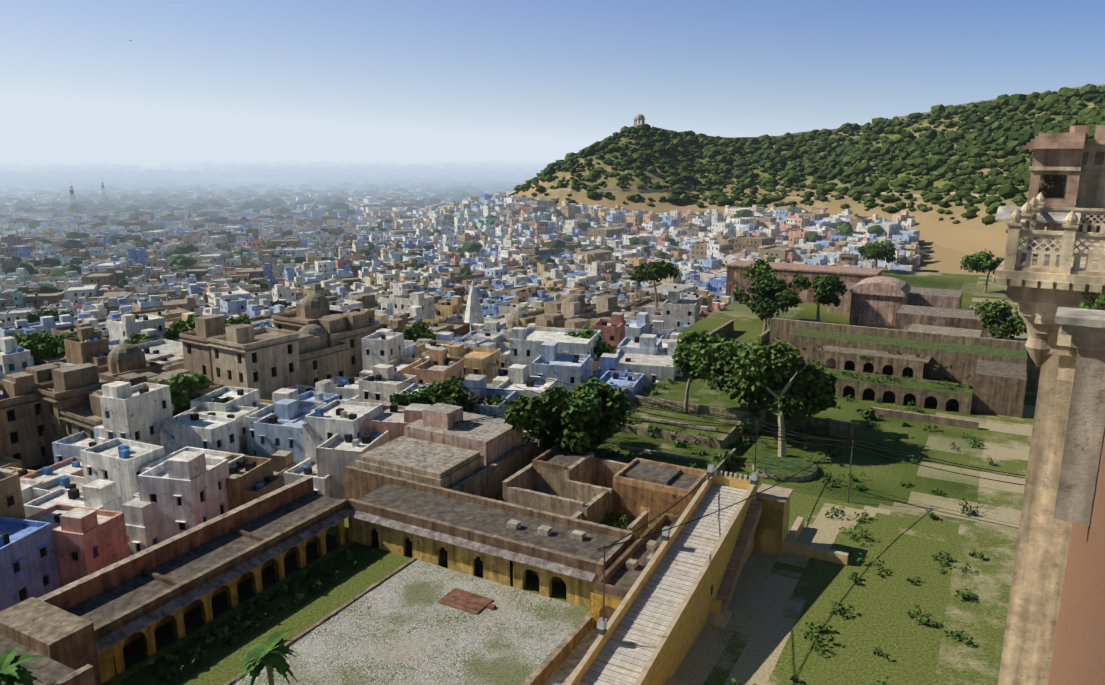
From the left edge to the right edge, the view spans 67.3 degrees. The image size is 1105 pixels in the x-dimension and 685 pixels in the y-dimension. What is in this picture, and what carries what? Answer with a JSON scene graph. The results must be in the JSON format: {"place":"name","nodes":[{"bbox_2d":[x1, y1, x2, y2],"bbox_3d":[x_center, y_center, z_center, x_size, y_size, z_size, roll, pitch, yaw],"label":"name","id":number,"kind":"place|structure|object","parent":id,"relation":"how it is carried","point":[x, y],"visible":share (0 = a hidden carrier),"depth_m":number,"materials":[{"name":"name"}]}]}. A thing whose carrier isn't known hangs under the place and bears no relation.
{"place":"outdoors","nodes":[
{"label":"outdoors","id":0,"kind":"place"},
{"bbox_2d":[0,154,565,181],"bbox_3d":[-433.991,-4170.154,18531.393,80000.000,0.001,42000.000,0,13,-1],"label":"ground","id":1,"kind":"structure","parent":0,"point":[239,178],"depth_m":14909.12,"materials":[{"name":"grey"}]},
{"bbox_2d":[0,154,564,216],"bbox_3d":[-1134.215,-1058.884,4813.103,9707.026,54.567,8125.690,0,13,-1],"label":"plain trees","id":2,"kind":"object","parent":1,"relation":"on","point":[449,173],"visible":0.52,"depth_m":1986.31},
{"bbox_2d":[24,182,932,470],"bbox_3d":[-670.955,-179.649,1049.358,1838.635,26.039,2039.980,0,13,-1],"label":"city ground","id":3,"kind":"structure","parent":0,"point":[44,464],"depth_m":128.40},
{"bbox_2d":[70,180,109,232],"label":"temple towers","id":4,"kind":"structure","parent":3,"relation":"on","point":[72,192],"depth_m":663.25,"materials":[{"name":"white stone"}]},
{"bbox_2d":[0,343,223,468],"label":"haveli","id":5,"kind":"structure","parent":3,"relation":"on","point":[43,407],"depth_m":126.24,"materials":[{"name":"beige stone"}]},
{"bbox_2d":[178,294,376,399],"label":"building","id":6,"kind":"structure","parent":3,"relation":"on","point":[312,339],"depth_m":151.37,"materials":[{"name":"beige stone"}]},
{"bbox_2d":[0,286,731,610],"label":"city","id":7,"kind":"object","parent":3,"relation":"on","point":[143,469],"visible":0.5,"depth_m":119.05},
{"bbox_2d":[325,293,465,308],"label":"houses","id":8,"kind":"structure","parent":3,"relation":"on","point":[368,300],"depth_m":263.58,"materials":[{"name":"beige paint"}]},
{"bbox_2d":[0,178,884,293],"bbox_3d":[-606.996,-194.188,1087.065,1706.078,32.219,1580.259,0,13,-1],"label":"town trees","id":9,"kind":"object","parent":3,"relation":"on","point":[183,262],"visible":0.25,"depth_m":581.45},
{"bbox_2d":[0,179,920,325],"bbox_3d":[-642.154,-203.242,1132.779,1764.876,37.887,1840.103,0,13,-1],"label":"city","id":10,"kind":"object","parent":3,"relation":"on","point":[509,256],"visible":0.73,"depth_m":518.32},
{"bbox_2d":[464,281,485,331],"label":"temple spire","id":11,"kind":"structure","parent":3,"relation":"on","point":[473,314],"depth_m":219.05,"materials":[{"name":"white stone"}]},
{"bbox_2d":[496,293,653,332],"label":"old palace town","id":12,"kind":"object","parent":3,"relation":"on","point":[574,310],"visible":0.25,"depth_m":197.93},
{"bbox_2d":[357,374,1025,620],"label":"utility poles","id":13,"kind":"object","parent":3,"relation":"on","point":[756,437],"visible":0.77,"depth_m":104.48,"materials":[{"name":"grey metal"}]},
{"bbox_2d":[0,0,1104,153],"label":"sky","id":14,"kind":"structure","parent":0,"point":[193,76],"materials":[{"name":"blue"}]},
{"bbox_2d":[102,269,1036,684],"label":"lawn","id":15,"kind":"structure","parent":0,"point":[776,603],"depth_m":85.59,"materials":[{"name":"green plant"}]},
{"bbox_2d":[0,465,634,684],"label":"palace wings","id":16,"kind":"object","parent":15,"relation":"on","point":[102,626],"visible":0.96,"depth_m":81.12},
{"bbox_2d":[231,559,589,684],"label":"court cobbles","id":17,"kind":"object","parent":15,"relation":"on","point":[403,626],"visible":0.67,"depth_m":74.10,"materials":[{"name":"grey stone"}]},
{"bbox_2d":[223,557,495,684],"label":"court stones","id":18,"kind":"object","parent":17,"relation":"on","point":[466,601],"visible":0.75,"depth_m":79.61,"materials":[{"name":"brown stone"}]},
{"bbox_2d":[355,403,707,684],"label":"terrace buildings","id":19,"kind":"structure","parent":15,"relation":"on","point":[435,446],"depth_m":99.19,"materials":[{"name":"beige stone"}]},
{"bbox_2d":[553,464,848,684],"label":"ramp building","id":20,"kind":"structure","parent":15,"relation":"on","point":[677,597],"depth_m":76.54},
{"bbox_2d":[995,125,1104,684],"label":"palace tower","id":21,"kind":"structure","parent":15,"relation":"on","point":[1067,170],"depth_m":31.91,"materials":[{"name":"stone"}]},
{"bbox_2d":[991,192,1104,525],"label":"balcony","id":22,"kind":"structure","parent":21,"relation":"attached to","point":[1057,319],"depth_m":20.24,"materials":[{"name":"stone"}]},
{"bbox_2d":[1015,210,1104,271],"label":"balcony jali","id":23,"kind":"object","parent":22,"relation":"attached to","point":[1042,252],"depth_m":20.74,"materials":[{"name":"beige stone"}]},
{"bbox_2d":[1048,428,1104,684],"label":"battlement wall","id":24,"kind":"structure","parent":15,"relation":"on","point":[1078,656],"depth_m":17.35,"materials":[{"name":"red stone"}]},
{"bbox_2d":[514,97,1101,275],"bbox_3d":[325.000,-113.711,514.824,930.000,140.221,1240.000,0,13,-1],"label":"hill","id":25,"kind":"structure","parent":0,"point":[948,242],"depth_m":628.02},
{"bbox_2d":[531,188,990,199],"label":"hill foot road","id":26,"kind":"structure","parent":25,"relation":"on","point":[663,190],"depth_m":702.13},
{"bbox_2d":[508,84,1104,232],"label":"hill trees","id":27,"kind":"object","parent":25,"relation":"on","point":[1018,135],"visible":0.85,"depth_m":664.23,"materials":[{"name":"green plant"}]},
{"bbox_2d":[633,84,1104,141],"bbox_3d":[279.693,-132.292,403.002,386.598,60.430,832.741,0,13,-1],"label":"ridge wall and cupola","id":28,"kind":"structure","parent":25,"relation":"on","point":[639,117],"depth_m":784.59,"materials":[{"name":"stone"}]},
{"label":"earth skirt","id":29,"kind":"object","parent":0,"visible":0},
{"bbox_2d":[449,260,1040,498],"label":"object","id":30,"kind":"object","parent":29,"relation":"on","point":[940,327],"visible":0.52,"depth_m":149.26,"materials":[{"name":"brown stone"}]},
{"bbox_2d":[586,376,765,470],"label":"terrace grass","id":31,"kind":"structure","parent":30,"relation":"on","point":[700,393],"depth_m":126.66,"materials":[{"name":"green plant"}]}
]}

